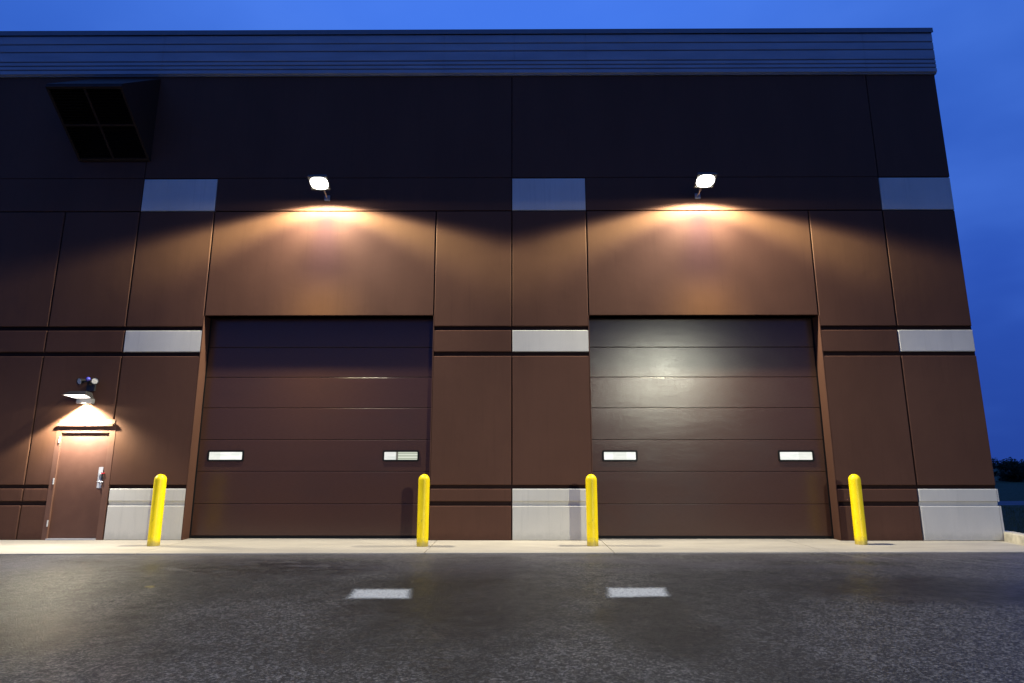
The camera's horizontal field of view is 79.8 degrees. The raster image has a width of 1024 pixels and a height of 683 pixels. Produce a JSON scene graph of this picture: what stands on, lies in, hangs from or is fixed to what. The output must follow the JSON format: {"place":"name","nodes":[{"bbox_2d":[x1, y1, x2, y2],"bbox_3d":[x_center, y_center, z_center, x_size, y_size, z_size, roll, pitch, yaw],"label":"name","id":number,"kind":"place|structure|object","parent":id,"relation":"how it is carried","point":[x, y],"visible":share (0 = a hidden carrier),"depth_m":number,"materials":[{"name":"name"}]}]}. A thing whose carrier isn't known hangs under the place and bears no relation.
{"place":"outdoors","nodes":[
{"label":"outdoors","id":0,"kind":"place"},
{"bbox_2d":[0,553,1023,682],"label":"asphalt yard","id":1,"kind":"structure","parent":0,"point":[709,618],"depth_m":5.87,"materials":[{"name":"grey asphalt"}]},
{"bbox_2d":[349,589,408,598],"bbox_3d":[-1.485,2.872,6.977,0.850,0.001,0.670,0,-11,0],"label":"road marking","id":2,"kind":"object","parent":1,"relation":"on","point":[384,593],"visible":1,"depth_m":6.98,"materials":[{"name":"white paint"}]},
{"bbox_2d":[607,587,667,597],"bbox_3d":[1.446,2.885,7.045,0.870,0.001,0.720,0,-11,0],"label":"road marking","id":3,"kind":"object","parent":1,"relation":"on","point":[627,592],"visible":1,"depth_m":7.04,"materials":[{"name":"white paint"}]},
{"bbox_2d":[0,538,1023,554],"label":"apron","id":4,"kind":"object","parent":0,"point":[308,546],"visible":0.71,"depth_m":10.83,"materials":[{"name":"concrete"}]},
{"bbox_2d":[147,474,166,545],"bbox_3d":[-6.403,3.032,11.056,0.206,1.249,0.206,0,-11,0],"label":"bollard","id":5,"kind":"object","parent":4,"relation":"on","point":[157,511],"visible":1,"depth_m":10.98,"materials":[{"name":"yellow metal"}]},
{"bbox_2d":[416,474,429,546],"bbox_3d":[-1.593,3.022,11.001,0.206,1.249,0.206,0,-11,0],"label":"bollard","id":6,"kind":"object","parent":4,"relation":"on","point":[423,509],"visible":1,"depth_m":10.92,"materials":[{"name":"yellow metal"}]},
{"bbox_2d":[0,28,1004,540],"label":"warehouse","id":7,"kind":"structure","parent":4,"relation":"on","point":[512,284],"depth_m":12.71,"materials":[{"name":"brown paint"}]},
{"bbox_2d":[46,433,108,537],"bbox_3d":[-8.452,2.795,11.957,0.998,1.997,0.118,0,-11,0],"label":"service door","id":8,"kind":"structure","parent":7,"relation":"in","point":[82,459],"depth_m":11.96,"materials":[{"name":"brown paint"}]},
{"bbox_2d":[61,391,94,403],"bbox_3d":[-8.494,1.097,12.054,0.480,0.225,0.419,0,-11,0],"label":"wall light","id":9,"kind":"object","parent":7,"relation":"attached to","point":[83,397],"visible":1,"depth_m":12.03,"materials":[{"name":"white metal"}]},
{"bbox_2d":[76,377,98,390],"bbox_3d":[-8.431,0.846,12.208,0.440,0.267,0.213,0,-11,0],"label":"security light","id":10,"kind":"object","parent":7,"relation":"attached to","point":[91,386],"visible":0.98,"depth_m":12.18,"materials":[{"name":"black paint"}]},
{"bbox_2d":[45,79,160,160],"bbox_3d":[-8.595,-4.989,12.867,1.540,1.990,1.198,0,-11,0],"label":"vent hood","id":11,"kind":"object","parent":7,"relation":"attached to","point":[107,119],"visible":1,"depth_m":13.01,"materials":[{"name":"black glass"}]},
{"bbox_2d":[189,318,432,537],"bbox_3d":[-3.963,1.662,12.432,4.714,4.464,0.068,0,-11,0],"label":"overhead door","id":12,"kind":"structure","parent":7,"relation":"in","point":[310,428],"depth_m":12.40,"materials":[{"name":"brown metal"}]},
{"bbox_2d":[307,174,330,200],"bbox_3d":[-3.934,-3.219,12.724,0.400,0.324,0.737,0,-11,0],"label":"floodlight","id":13,"kind":"object","parent":7,"relation":"attached to","point":[321,182],"visible":1,"depth_m":12.47,"materials":[{"name":"white metal"}]},
{"bbox_2d":[693,172,716,198],"bbox_3d":[3.940,-3.255,12.688,0.400,0.324,0.737,0,-11,0],"label":"floodlight","id":14,"kind":"object","parent":7,"relation":"attached to","point":[703,180],"visible":1,"depth_m":12.44,"materials":[{"name":"white metal"}]},
{"bbox_2d":[589,318,833,538],"bbox_3d":[3.920,1.655,12.390,4.693,4.464,0.068,0,-11,0],"label":"overhead door","id":15,"kind":"structure","parent":7,"relation":"in","point":[703,428],"depth_m":12.35,"materials":[{"name":"brown metal"}]},
{"bbox_2d":[586,474,598,545],"bbox_3d":[1.442,3.034,11.063,0.206,1.249,0.206,0,-11,0],"label":"bollard","id":16,"kind":"object","parent":4,"relation":"on","point":[591,511],"visible":1,"depth_m":10.98,"materials":[{"name":"yellow metal"}]},
{"bbox_2d":[848,474,867,544],"bbox_3d":[6.354,3.075,11.262,0.206,1.249,0.206,0,-11,0],"label":"bollard","id":17,"kind":"object","parent":4,"relation":"on","point":[857,510],"visible":1,"depth_m":11.19,"materials":[{"name":"yellow metal"}]},
{"bbox_2d":[0,0,1023,463],"label":"sky","id":18,"kind":"structure","parent":0,"point":[978,45],"materials":[{"name":"blue"}]},
{"bbox_2d":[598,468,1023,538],"bbox_3d":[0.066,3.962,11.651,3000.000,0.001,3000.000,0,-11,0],"label":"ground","id":19,"kind":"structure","parent":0,"point":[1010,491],"depth_m":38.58,"materials":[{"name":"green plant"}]},
{"bbox_2d":[991,457,1000,476],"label":"bush","id":20,"kind":"object","parent":19,"relation":"on","point":[994,464],"visible":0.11,"depth_m":55.32,"materials":[{"name":"green plant"}]},
{"bbox_2d":[995,457,1023,481],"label":"bush","id":21,"kind":"object","parent":19,"relation":"on","point":[1015,474],"visible":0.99,"depth_m":54.51,"materials":[{"name":"green plant"}]},
{"bbox_2d":[996,459,1023,481],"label":"bush","id":22,"kind":"object","parent":19,"relation":"on","point":[1001,473],"visible":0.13,"depth_m":56.51,"materials":[{"name":"green plant"}]},
{"bbox_2d":[1004,530,1023,544],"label":"kerb","id":23,"kind":"structure","parent":19,"relation":"on","point":[1014,537],"depth_m":11.35,"materials":[{"name":"concrete"}]},
{"bbox_2d":[995,541,1023,545],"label":"pavement","id":24,"kind":"structure","parent":0,"point":[1009,543],"depth_m":11.44,"materials":[{"name":"concrete"}]},
{"bbox_2d":[997,501,1023,504],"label":"lane","id":25,"kind":"structure","parent":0,"point":[1010,503],"depth_m":22.16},
{"bbox_2d":[998,505,1023,532],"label":"lawn","id":26,"kind":"structure","parent":0,"point":[1015,514],"depth_m":15.51,"materials":[{"name":"green plant"}]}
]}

